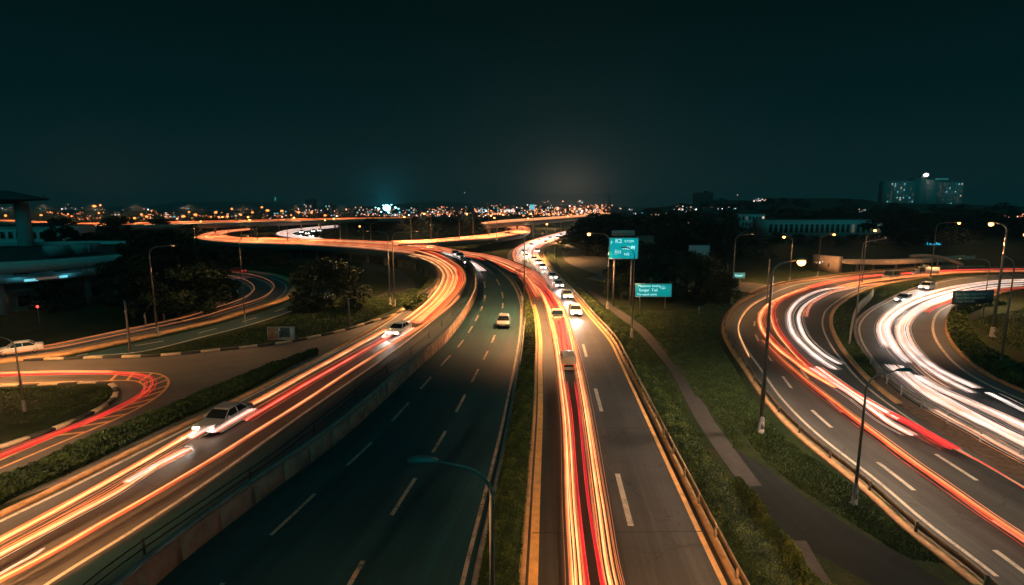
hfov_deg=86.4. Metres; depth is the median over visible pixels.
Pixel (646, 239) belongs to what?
billboard
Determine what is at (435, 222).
tree
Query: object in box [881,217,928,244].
tree
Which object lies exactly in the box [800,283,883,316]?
light trail
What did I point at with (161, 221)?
tree
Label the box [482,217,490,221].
tree
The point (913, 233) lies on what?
tree
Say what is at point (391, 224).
tree
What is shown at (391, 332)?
light trail
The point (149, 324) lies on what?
light trail
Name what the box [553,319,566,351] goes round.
light trail
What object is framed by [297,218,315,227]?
tree
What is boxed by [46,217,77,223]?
tree
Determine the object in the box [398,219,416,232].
tree
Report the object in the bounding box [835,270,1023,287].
light trail
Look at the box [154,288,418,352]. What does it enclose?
grass
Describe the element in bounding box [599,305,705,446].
grass
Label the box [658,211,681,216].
tree
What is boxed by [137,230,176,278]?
tree
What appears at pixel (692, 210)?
tree
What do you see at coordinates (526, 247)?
light trail
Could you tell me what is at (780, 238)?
tree
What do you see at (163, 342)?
loop road
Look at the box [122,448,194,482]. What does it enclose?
light trail
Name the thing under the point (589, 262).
grass
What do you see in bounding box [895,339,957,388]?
light trail
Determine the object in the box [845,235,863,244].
tree
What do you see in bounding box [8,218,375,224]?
light trail
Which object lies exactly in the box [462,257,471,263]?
car
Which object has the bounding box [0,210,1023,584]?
ground
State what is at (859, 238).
tree
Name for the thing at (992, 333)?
street lamp
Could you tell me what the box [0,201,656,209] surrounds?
hills
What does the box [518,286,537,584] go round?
kerb
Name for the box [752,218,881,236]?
building
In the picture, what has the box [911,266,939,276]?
lorry
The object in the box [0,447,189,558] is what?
light trail
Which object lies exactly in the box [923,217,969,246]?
tree
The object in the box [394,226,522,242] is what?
light trail
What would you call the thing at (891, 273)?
van
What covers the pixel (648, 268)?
tree
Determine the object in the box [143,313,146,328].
post
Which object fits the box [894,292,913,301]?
car
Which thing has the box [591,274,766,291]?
service road
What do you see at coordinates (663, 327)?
grass
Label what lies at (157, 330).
street lamp
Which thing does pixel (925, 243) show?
building
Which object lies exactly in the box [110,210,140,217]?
building
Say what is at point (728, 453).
footpath
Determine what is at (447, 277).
light trail
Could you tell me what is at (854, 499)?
street lamp
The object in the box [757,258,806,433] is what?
street lamp
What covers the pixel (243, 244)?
hairpin road
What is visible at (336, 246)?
light trail
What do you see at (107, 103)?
sky
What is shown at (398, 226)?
tree
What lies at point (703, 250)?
billboard
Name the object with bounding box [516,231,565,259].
light trail
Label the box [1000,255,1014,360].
street lamp
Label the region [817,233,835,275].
street lamp
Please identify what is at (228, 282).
shrub
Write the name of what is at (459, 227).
tree
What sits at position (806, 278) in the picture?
guard rail
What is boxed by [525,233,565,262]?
light trail
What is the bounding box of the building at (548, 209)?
[542,205,553,214]
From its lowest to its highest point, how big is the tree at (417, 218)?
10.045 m
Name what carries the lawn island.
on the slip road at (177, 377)
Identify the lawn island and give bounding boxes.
[0,383,112,443]
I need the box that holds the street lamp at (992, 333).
[987,222,1007,337]
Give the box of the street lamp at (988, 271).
[958,257,989,289]
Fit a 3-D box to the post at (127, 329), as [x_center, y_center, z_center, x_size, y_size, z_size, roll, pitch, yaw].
[-42.711,3.888,60.509,0.260,5.996,0.274,0,9,0]
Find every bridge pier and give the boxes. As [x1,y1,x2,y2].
[398,260,401,267]
[407,261,410,268]
[418,265,422,272]
[425,268,428,276]
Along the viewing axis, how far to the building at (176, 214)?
812.48 m
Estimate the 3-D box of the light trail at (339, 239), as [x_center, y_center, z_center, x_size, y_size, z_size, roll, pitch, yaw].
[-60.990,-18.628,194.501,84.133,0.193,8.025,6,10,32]
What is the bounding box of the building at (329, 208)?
[324,203,335,213]
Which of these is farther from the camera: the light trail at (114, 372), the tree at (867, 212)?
the tree at (867, 212)
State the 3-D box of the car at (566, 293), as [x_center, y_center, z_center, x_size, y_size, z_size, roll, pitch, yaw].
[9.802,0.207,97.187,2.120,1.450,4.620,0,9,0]
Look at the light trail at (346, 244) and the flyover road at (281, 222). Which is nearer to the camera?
the light trail at (346, 244)
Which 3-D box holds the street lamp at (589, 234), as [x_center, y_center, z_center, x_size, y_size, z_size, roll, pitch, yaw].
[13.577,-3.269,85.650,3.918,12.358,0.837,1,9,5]
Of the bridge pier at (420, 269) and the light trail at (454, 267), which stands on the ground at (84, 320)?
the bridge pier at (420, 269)
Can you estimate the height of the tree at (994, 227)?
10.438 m
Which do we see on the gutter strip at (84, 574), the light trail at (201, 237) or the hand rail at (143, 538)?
the hand rail at (143, 538)
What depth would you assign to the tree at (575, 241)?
178.16 m
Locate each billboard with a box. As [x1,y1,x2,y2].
[267,327,294,342]
[612,230,634,236]
[635,235,654,278]
[689,245,709,257]
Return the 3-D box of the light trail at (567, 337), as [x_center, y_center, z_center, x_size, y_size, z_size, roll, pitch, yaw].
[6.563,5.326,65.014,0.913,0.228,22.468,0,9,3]
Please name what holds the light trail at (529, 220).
on the flyover road at (509, 224)
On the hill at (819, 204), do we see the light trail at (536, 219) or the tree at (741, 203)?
the tree at (741, 203)
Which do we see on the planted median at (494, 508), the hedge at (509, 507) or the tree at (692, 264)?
the hedge at (509, 507)
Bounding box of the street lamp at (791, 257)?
[783,236,792,279]
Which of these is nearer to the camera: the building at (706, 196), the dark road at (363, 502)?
the dark road at (363, 502)
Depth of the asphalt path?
26.62 m
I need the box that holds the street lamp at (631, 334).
[621,246,634,337]
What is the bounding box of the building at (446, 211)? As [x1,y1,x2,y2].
[430,208,449,213]
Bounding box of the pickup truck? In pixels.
[549,309,564,322]
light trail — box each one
[0,217,380,222]
[0,217,411,224]
[0,272,274,353]
[0,295,459,582]
[0,371,112,374]
[0,371,156,456]
[0,373,146,458]
[0,428,198,548]
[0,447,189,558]
[0,548,44,574]
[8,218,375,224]
[10,217,399,223]
[44,275,254,345]
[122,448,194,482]
[185,425,219,438]
[199,228,251,242]
[202,229,261,241]
[208,229,259,240]
[210,408,260,432]
[213,229,260,239]
[217,229,259,238]
[222,230,246,237]
[243,336,391,420]
[248,329,387,405]
[252,242,411,252]
[257,241,412,251]
[260,238,423,246]
[260,240,419,249]
[261,239,421,248]
[262,237,423,244]
[262,241,417,250]
[264,239,422,247]
[272,238,424,245]
[276,225,333,238]
[279,226,328,238]
[282,226,333,238]
[288,226,337,238]
[289,227,334,238]
[383,320,410,338]
[386,328,413,341]
[390,227,516,241]
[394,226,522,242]
[395,226,529,243]
[398,226,520,242]
[399,227,519,241]
[401,227,512,240]
[402,255,450,320]
[405,226,527,242]
[409,254,454,322]
[414,250,461,323]
[416,249,540,299]
[418,250,465,322]
[419,248,539,296]
[423,247,541,293]
[424,246,542,287]
[425,245,549,287]
[426,245,550,284]
[443,252,488,270]
[482,213,601,222]
[482,216,584,223]
[483,213,605,222]
[486,213,609,222]
[501,215,585,221]
[513,231,564,261]
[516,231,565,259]
[521,232,565,256]
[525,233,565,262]
[527,278,553,307]
[528,234,564,259]
[528,257,557,288]
[528,280,584,584]
[532,237,558,257]
[533,277,557,305]
[537,282,624,584]
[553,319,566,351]
[560,319,573,349]
[566,382,589,584]
[574,381,604,584]
[737,297,765,356]
[757,288,841,387]
[760,340,1023,545]
[767,286,816,367]
[785,287,844,369]
[793,287,854,364]
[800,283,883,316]
[805,268,1023,287]
[805,367,917,435]
[812,366,898,418]
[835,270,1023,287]
[874,279,1023,347]
[878,281,1023,362]
[884,412,962,449]
[885,364,1023,447]
[894,283,1023,392]
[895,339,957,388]
[895,365,1023,441]
[901,285,1023,387]
[910,374,1023,426]
[921,287,1022,312]
[926,409,1023,463]
[947,396,1023,434]
[955,449,1023,487]
[985,392,1023,411]
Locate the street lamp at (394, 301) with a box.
[392,231,418,306]
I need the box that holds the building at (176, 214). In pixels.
[164,211,195,217]
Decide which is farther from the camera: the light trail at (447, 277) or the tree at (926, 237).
the tree at (926, 237)
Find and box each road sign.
[609,237,638,305]
[634,283,671,308]
[734,272,744,293]
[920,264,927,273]
[951,290,993,315]
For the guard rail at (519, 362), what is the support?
on the planted median at (494, 508)
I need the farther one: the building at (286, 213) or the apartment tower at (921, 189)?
the building at (286, 213)
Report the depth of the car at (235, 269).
132.22 m
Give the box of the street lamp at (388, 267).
[366,230,392,304]
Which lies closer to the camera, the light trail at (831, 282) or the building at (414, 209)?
the light trail at (831, 282)
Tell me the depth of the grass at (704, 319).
37.02 m
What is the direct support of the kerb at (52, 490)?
on the ground at (84, 320)
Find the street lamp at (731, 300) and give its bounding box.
[730,233,753,303]
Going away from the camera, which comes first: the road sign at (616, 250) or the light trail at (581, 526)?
the light trail at (581, 526)
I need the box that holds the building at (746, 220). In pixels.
[733,212,764,233]
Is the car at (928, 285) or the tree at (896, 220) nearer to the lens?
the car at (928, 285)
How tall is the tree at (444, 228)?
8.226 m
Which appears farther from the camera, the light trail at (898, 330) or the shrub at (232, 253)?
the shrub at (232, 253)
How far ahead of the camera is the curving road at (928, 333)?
59.84 m
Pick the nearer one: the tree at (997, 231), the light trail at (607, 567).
the light trail at (607, 567)
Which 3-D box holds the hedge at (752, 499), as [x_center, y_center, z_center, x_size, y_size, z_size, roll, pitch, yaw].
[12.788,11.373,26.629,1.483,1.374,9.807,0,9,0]
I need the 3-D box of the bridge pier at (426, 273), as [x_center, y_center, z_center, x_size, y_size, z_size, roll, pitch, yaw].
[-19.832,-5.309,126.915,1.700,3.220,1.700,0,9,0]
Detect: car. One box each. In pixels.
[0,340,43,356]
[192,401,253,433]
[228,267,245,273]
[385,321,411,335]
[456,252,464,255]
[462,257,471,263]
[496,313,510,327]
[539,263,546,268]
[548,272,557,278]
[553,279,563,287]
[561,289,572,298]
[569,303,582,315]
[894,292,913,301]
[919,281,934,289]
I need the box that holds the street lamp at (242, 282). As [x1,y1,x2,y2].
[239,235,250,322]
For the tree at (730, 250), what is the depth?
163.56 m
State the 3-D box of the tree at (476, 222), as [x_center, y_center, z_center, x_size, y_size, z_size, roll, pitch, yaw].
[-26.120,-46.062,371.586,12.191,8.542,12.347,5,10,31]
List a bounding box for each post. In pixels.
[124,301,131,351]
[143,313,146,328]
[348,299,350,326]
[766,259,770,303]
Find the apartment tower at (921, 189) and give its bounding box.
[878,173,964,203]
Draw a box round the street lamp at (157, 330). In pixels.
[149,244,176,336]
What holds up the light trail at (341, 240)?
on the flyover road at (401, 256)
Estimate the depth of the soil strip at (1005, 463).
37.86 m
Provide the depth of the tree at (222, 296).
82.25 m
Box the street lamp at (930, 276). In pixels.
[929,222,960,278]
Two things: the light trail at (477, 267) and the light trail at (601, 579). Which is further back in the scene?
the light trail at (477, 267)
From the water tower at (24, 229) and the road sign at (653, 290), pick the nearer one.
the road sign at (653, 290)
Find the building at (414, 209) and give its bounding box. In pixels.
[408,206,421,213]
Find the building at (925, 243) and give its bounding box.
[903,235,961,244]
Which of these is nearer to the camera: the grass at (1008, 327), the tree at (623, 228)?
the grass at (1008, 327)
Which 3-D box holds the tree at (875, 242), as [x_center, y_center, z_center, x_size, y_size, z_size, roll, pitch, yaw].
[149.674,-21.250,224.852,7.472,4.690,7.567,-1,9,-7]
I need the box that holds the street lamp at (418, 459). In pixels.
[407,455,494,584]
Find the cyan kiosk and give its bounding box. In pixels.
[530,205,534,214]
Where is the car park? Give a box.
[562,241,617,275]
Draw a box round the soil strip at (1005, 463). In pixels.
[873,372,1023,482]
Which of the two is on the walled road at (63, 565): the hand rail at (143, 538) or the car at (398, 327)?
the car at (398, 327)
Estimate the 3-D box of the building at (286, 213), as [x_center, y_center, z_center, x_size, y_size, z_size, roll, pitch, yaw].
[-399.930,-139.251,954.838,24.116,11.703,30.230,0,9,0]
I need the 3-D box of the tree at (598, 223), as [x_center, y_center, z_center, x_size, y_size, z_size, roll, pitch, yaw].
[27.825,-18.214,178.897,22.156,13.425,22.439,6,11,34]
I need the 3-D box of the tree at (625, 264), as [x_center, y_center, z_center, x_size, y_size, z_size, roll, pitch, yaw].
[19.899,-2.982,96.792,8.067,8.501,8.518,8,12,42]
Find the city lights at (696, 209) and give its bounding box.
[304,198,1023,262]
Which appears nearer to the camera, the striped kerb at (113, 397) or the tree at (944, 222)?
the striped kerb at (113, 397)
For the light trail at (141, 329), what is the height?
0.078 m
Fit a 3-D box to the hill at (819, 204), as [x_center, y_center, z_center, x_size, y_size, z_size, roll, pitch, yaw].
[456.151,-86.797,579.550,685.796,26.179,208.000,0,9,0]
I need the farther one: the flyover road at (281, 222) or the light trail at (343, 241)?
the flyover road at (281, 222)
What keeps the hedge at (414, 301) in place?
on the ground at (84, 320)
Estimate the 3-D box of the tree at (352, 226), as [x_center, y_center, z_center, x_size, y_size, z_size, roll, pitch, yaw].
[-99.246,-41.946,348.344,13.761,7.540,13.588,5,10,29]
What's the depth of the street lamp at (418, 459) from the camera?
15.21 m
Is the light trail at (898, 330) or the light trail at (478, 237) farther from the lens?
the light trail at (478, 237)
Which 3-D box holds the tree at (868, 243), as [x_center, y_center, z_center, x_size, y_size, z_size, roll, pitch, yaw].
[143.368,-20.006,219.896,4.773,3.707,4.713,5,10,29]
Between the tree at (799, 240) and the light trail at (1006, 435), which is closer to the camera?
the light trail at (1006, 435)
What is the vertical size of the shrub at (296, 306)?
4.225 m
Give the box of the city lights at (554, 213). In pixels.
[2,204,608,219]
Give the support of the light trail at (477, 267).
on the dark road at (363, 502)
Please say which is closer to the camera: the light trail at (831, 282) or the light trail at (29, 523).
the light trail at (29, 523)
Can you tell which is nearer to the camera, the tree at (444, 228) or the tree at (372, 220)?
the tree at (444, 228)
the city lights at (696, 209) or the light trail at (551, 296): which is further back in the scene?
the city lights at (696, 209)
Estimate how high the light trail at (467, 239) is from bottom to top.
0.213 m
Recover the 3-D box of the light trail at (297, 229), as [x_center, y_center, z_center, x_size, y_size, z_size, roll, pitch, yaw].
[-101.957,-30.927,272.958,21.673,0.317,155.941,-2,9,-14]
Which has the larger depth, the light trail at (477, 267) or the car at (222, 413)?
the light trail at (477, 267)
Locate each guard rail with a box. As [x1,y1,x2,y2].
[495,263,524,367]
[543,246,749,584]
[724,294,999,584]
[753,264,956,294]
[870,357,1023,462]
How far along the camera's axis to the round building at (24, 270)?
88.19 m
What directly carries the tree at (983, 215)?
on the ground at (84, 320)
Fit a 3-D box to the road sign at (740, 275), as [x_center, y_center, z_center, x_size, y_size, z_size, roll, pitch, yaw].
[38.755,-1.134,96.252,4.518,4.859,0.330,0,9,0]
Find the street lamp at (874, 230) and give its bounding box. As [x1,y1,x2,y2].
[860,229,876,284]
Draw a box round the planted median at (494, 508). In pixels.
[478,348,530,583]
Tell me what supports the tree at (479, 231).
on the ground at (84, 320)
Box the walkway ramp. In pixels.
[908,254,962,268]
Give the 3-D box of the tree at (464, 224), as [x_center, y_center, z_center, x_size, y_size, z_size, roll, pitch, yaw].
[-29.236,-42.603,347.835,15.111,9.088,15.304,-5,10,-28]
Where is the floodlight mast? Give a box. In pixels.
[383,205,390,214]
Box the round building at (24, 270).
[0,241,133,314]
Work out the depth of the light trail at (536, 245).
220.29 m
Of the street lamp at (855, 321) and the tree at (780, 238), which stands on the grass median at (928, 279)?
the street lamp at (855, 321)
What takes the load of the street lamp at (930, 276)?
on the grass median at (928, 279)
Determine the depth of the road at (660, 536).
32.02 m
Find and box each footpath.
[574,282,761,485]
[795,541,830,583]
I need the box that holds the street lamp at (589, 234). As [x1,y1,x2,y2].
[587,232,609,308]
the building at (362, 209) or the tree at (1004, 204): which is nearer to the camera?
the tree at (1004, 204)
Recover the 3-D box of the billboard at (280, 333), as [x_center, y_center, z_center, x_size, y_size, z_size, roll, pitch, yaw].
[-27.497,5.123,64.990,3.244,2.169,0.355,0,9,0]
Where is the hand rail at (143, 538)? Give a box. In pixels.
[82,264,471,584]
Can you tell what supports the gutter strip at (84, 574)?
on the dark road at (363, 502)
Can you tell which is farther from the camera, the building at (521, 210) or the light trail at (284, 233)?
the building at (521, 210)
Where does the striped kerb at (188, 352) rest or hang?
on the ground at (84, 320)
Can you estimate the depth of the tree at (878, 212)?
402.09 m
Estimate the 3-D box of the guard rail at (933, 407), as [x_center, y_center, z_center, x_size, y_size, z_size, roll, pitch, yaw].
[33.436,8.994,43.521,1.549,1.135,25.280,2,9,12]
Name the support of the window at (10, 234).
in the building at (8, 233)
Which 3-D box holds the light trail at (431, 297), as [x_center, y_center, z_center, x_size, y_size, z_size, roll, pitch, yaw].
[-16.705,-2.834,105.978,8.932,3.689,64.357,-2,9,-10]
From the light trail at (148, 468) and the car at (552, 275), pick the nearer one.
the light trail at (148, 468)
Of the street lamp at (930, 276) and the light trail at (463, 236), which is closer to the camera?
the street lamp at (930, 276)
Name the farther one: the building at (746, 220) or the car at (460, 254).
the building at (746, 220)
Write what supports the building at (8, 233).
on the ground at (84, 320)
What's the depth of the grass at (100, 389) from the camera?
45.34 m
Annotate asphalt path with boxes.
[735,449,946,584]
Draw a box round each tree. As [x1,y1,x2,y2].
[41,225,83,241]
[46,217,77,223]
[93,242,158,318]
[96,218,139,238]
[107,216,142,237]
[113,232,195,321]
[117,233,224,320]
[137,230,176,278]
[142,218,173,233]
[158,244,232,312]
[177,224,203,238]
[203,218,220,231]
[225,218,243,229]
[252,219,264,231]
[275,225,290,229]
[287,225,297,228]
[288,256,374,311]
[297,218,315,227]
[347,223,367,231]
[352,221,379,236]
[362,218,381,233]
[380,217,396,230]
[393,222,407,229]
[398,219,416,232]
[411,216,420,228]
[412,222,432,235]
[418,218,439,231]
[435,222,453,235]
[445,218,457,229]
[450,220,470,232]
[454,219,474,230]
[468,219,479,230]
[468,225,492,234]
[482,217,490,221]
[555,225,609,255]
[571,216,619,255]
[585,213,602,219]
[598,213,641,231]
[600,258,646,297]
[602,226,640,248]
[607,216,655,241]
[615,240,664,287]
[630,214,645,217]
[639,208,667,217]
[640,226,676,259]
[657,249,737,303]
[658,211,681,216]
[663,222,711,253]
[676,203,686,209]
[686,207,701,213]
[693,268,741,303]
[696,220,754,258]
[714,203,727,209]
[717,245,738,260]
[724,203,734,209]
[738,200,749,205]
[744,229,752,233]
[757,210,773,218]
[762,198,774,204]
[770,232,785,240]
[772,234,786,243]
[787,234,806,244]
[813,237,826,246]
[822,235,840,244]
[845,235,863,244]
[846,234,864,243]
[859,215,905,243]
[861,238,873,246]
[862,209,885,223]
[865,208,900,224]
[865,235,883,245]
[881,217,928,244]
[883,213,934,247]
[903,221,949,245]
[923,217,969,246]
[928,224,958,245]
[956,222,974,238]
[960,220,989,243]
[963,211,1003,233]
[967,220,998,239]
[984,219,1014,236]
[988,216,1015,234]
[994,202,1010,209]
[1000,205,1020,213]
[1008,212,1023,217]
[1014,216,1023,233]
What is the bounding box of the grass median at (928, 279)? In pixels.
[833,273,1023,375]
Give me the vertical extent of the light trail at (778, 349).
0.164 m
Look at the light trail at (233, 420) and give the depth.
39.38 m
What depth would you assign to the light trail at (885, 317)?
85.39 m
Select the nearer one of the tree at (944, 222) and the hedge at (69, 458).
the hedge at (69, 458)
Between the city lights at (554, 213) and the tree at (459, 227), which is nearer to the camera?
the tree at (459, 227)
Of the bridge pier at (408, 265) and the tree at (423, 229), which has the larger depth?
the tree at (423, 229)
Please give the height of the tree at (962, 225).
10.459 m
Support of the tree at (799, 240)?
on the ground at (84, 320)
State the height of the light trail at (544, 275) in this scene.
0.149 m
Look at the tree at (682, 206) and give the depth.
532.95 m
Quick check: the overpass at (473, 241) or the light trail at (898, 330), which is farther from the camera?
the overpass at (473, 241)
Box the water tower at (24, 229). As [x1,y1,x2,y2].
[0,190,49,245]
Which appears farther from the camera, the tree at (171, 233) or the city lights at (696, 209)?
the city lights at (696, 209)
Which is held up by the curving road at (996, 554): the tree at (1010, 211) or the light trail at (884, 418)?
the light trail at (884, 418)
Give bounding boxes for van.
[559,350,575,369]
[882,270,900,279]
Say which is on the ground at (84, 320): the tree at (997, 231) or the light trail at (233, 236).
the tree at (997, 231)
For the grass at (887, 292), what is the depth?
80.53 m
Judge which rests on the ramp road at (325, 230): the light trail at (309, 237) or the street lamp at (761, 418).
the light trail at (309, 237)
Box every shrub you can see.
[210,269,241,300]
[214,249,248,265]
[287,289,323,312]
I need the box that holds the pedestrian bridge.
[812,254,975,272]
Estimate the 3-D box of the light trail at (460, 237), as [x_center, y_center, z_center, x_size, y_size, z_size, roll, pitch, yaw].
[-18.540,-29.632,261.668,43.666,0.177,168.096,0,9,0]
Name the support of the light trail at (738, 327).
on the curving road at (996, 554)
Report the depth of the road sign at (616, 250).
87.63 m
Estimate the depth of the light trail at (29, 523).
29.67 m
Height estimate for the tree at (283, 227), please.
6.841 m
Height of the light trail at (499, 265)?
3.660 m
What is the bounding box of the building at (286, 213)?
[273,210,293,216]
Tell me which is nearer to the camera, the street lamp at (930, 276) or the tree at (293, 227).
the street lamp at (930, 276)
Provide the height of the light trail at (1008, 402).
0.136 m
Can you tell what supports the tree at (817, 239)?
on the ground at (84, 320)
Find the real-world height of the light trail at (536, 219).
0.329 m
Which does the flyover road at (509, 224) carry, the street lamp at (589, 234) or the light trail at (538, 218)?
the light trail at (538, 218)
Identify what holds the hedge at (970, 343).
on the ground at (84, 320)
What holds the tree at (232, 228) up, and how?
on the ground at (84, 320)
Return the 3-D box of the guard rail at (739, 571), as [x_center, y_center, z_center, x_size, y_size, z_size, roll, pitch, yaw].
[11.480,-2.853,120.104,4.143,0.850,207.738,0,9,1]
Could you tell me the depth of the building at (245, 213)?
891.13 m
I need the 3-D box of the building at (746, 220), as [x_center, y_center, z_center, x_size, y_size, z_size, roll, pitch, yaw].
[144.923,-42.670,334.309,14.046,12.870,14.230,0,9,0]
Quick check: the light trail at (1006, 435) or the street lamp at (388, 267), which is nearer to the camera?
the light trail at (1006, 435)
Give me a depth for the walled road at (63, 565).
32.72 m
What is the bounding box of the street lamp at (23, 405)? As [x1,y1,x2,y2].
[0,337,26,411]
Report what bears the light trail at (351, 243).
on the flyover road at (401, 256)
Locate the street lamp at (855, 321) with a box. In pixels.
[854,238,884,327]
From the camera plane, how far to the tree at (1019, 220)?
274.08 m
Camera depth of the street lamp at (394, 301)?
88.28 m
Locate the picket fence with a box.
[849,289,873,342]
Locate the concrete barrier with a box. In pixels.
[112,256,477,584]
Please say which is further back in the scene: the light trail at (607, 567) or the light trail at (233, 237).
the light trail at (233, 237)
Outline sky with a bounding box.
[0,0,1023,206]
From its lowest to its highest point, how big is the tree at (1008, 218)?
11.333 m
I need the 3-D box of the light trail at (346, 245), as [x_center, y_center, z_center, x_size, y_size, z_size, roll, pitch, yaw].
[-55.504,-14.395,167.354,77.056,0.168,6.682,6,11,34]
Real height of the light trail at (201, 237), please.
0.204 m
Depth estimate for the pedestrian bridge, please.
136.22 m
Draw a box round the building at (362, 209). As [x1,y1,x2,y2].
[355,205,367,213]
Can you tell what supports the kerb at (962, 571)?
on the curving road at (996, 554)
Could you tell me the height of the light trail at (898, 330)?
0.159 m
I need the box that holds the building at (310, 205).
[305,199,316,212]
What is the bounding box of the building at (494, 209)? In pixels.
[489,206,498,213]
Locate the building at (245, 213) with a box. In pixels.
[225,210,253,216]
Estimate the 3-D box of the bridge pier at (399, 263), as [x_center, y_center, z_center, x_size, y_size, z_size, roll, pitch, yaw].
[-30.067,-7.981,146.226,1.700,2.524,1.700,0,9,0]
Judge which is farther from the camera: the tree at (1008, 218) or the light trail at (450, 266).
the tree at (1008, 218)
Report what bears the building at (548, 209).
on the ground at (84, 320)
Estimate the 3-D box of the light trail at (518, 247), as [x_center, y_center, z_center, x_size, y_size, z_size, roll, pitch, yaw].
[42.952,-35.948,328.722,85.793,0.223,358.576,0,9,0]
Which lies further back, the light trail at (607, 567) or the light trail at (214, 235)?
the light trail at (214, 235)
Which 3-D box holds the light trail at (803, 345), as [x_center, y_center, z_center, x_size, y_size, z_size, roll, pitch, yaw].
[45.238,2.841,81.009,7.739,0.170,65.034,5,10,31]
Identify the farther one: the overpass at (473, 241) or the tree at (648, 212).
the tree at (648, 212)
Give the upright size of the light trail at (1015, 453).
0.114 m
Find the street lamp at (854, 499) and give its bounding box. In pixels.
[848,367,911,506]
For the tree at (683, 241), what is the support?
on the ground at (84, 320)
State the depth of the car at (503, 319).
73.15 m
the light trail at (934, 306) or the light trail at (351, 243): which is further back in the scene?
the light trail at (351, 243)
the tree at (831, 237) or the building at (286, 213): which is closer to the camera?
the tree at (831, 237)
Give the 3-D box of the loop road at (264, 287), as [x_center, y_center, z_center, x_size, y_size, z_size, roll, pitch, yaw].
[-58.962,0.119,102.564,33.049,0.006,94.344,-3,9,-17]
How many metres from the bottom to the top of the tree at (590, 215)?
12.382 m
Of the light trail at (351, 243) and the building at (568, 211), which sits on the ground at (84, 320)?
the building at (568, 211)
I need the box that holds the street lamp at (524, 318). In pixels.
[504,232,543,324]
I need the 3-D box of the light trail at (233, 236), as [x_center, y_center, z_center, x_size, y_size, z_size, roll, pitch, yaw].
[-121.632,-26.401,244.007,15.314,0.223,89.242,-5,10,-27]
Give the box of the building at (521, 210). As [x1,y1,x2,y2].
[515,206,528,214]
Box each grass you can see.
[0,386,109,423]
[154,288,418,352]
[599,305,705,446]
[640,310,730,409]
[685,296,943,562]
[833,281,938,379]
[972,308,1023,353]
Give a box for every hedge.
[0,347,318,504]
[403,275,434,310]
[476,278,535,584]
[545,245,808,584]
[730,476,836,584]
[946,298,1023,387]
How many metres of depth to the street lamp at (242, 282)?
75.32 m
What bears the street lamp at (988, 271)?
on the ground at (84, 320)
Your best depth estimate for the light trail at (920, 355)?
60.85 m
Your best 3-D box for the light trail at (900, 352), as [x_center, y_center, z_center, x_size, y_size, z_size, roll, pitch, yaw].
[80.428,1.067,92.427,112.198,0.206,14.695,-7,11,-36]
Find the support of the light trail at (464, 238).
on the overpass at (473, 241)
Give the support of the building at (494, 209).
on the ground at (84, 320)
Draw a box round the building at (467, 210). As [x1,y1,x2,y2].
[460,207,473,212]
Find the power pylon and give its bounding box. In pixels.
[607,193,610,213]
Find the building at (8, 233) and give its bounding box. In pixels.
[0,223,95,242]
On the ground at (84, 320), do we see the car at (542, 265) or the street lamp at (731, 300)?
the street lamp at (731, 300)
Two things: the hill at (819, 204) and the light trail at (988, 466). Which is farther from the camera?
the hill at (819, 204)
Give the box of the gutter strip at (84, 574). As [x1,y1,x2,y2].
[58,263,474,584]
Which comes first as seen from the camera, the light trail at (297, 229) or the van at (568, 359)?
the van at (568, 359)
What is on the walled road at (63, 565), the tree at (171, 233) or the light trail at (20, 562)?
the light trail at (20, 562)
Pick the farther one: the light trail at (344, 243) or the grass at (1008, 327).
the light trail at (344, 243)
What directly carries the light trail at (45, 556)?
on the walled road at (63, 565)
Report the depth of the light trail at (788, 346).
66.86 m
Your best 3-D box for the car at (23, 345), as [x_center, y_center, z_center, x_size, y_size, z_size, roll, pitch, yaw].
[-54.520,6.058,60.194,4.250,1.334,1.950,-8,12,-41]
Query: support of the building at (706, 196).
on the ground at (84, 320)
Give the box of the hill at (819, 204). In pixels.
[641,198,1023,225]
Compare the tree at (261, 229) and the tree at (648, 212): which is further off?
the tree at (648, 212)
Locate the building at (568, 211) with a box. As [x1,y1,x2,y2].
[566,205,577,214]
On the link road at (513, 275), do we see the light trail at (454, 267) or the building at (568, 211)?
the light trail at (454, 267)
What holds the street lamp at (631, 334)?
on the ground at (84, 320)
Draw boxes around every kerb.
[0,269,296,363]
[0,278,438,517]
[0,381,118,448]
[23,307,408,360]
[44,284,226,346]
[471,262,523,584]
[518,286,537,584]
[543,238,741,584]
[721,266,984,584]
[749,281,783,292]
[829,272,1006,403]
[853,274,1023,377]
[945,287,1023,392]
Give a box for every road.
[0,217,409,230]
[0,245,467,584]
[0,272,290,357]
[0,319,384,504]
[76,285,357,355]
[157,251,522,584]
[194,230,263,248]
[251,237,417,261]
[274,225,337,240]
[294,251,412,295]
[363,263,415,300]
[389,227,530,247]
[413,244,549,304]
[483,216,594,228]
[507,235,731,584]
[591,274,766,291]
[726,266,1023,584]
[856,275,1023,461]
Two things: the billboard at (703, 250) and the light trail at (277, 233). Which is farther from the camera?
the light trail at (277, 233)
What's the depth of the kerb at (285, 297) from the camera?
69.84 m
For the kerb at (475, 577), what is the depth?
32.90 m
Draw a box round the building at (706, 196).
[693,191,712,202]
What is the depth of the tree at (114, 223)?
211.33 m
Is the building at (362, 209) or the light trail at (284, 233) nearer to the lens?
the light trail at (284, 233)
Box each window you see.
[0,232,5,237]
[8,232,12,237]
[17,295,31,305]
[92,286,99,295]
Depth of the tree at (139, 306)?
73.63 m

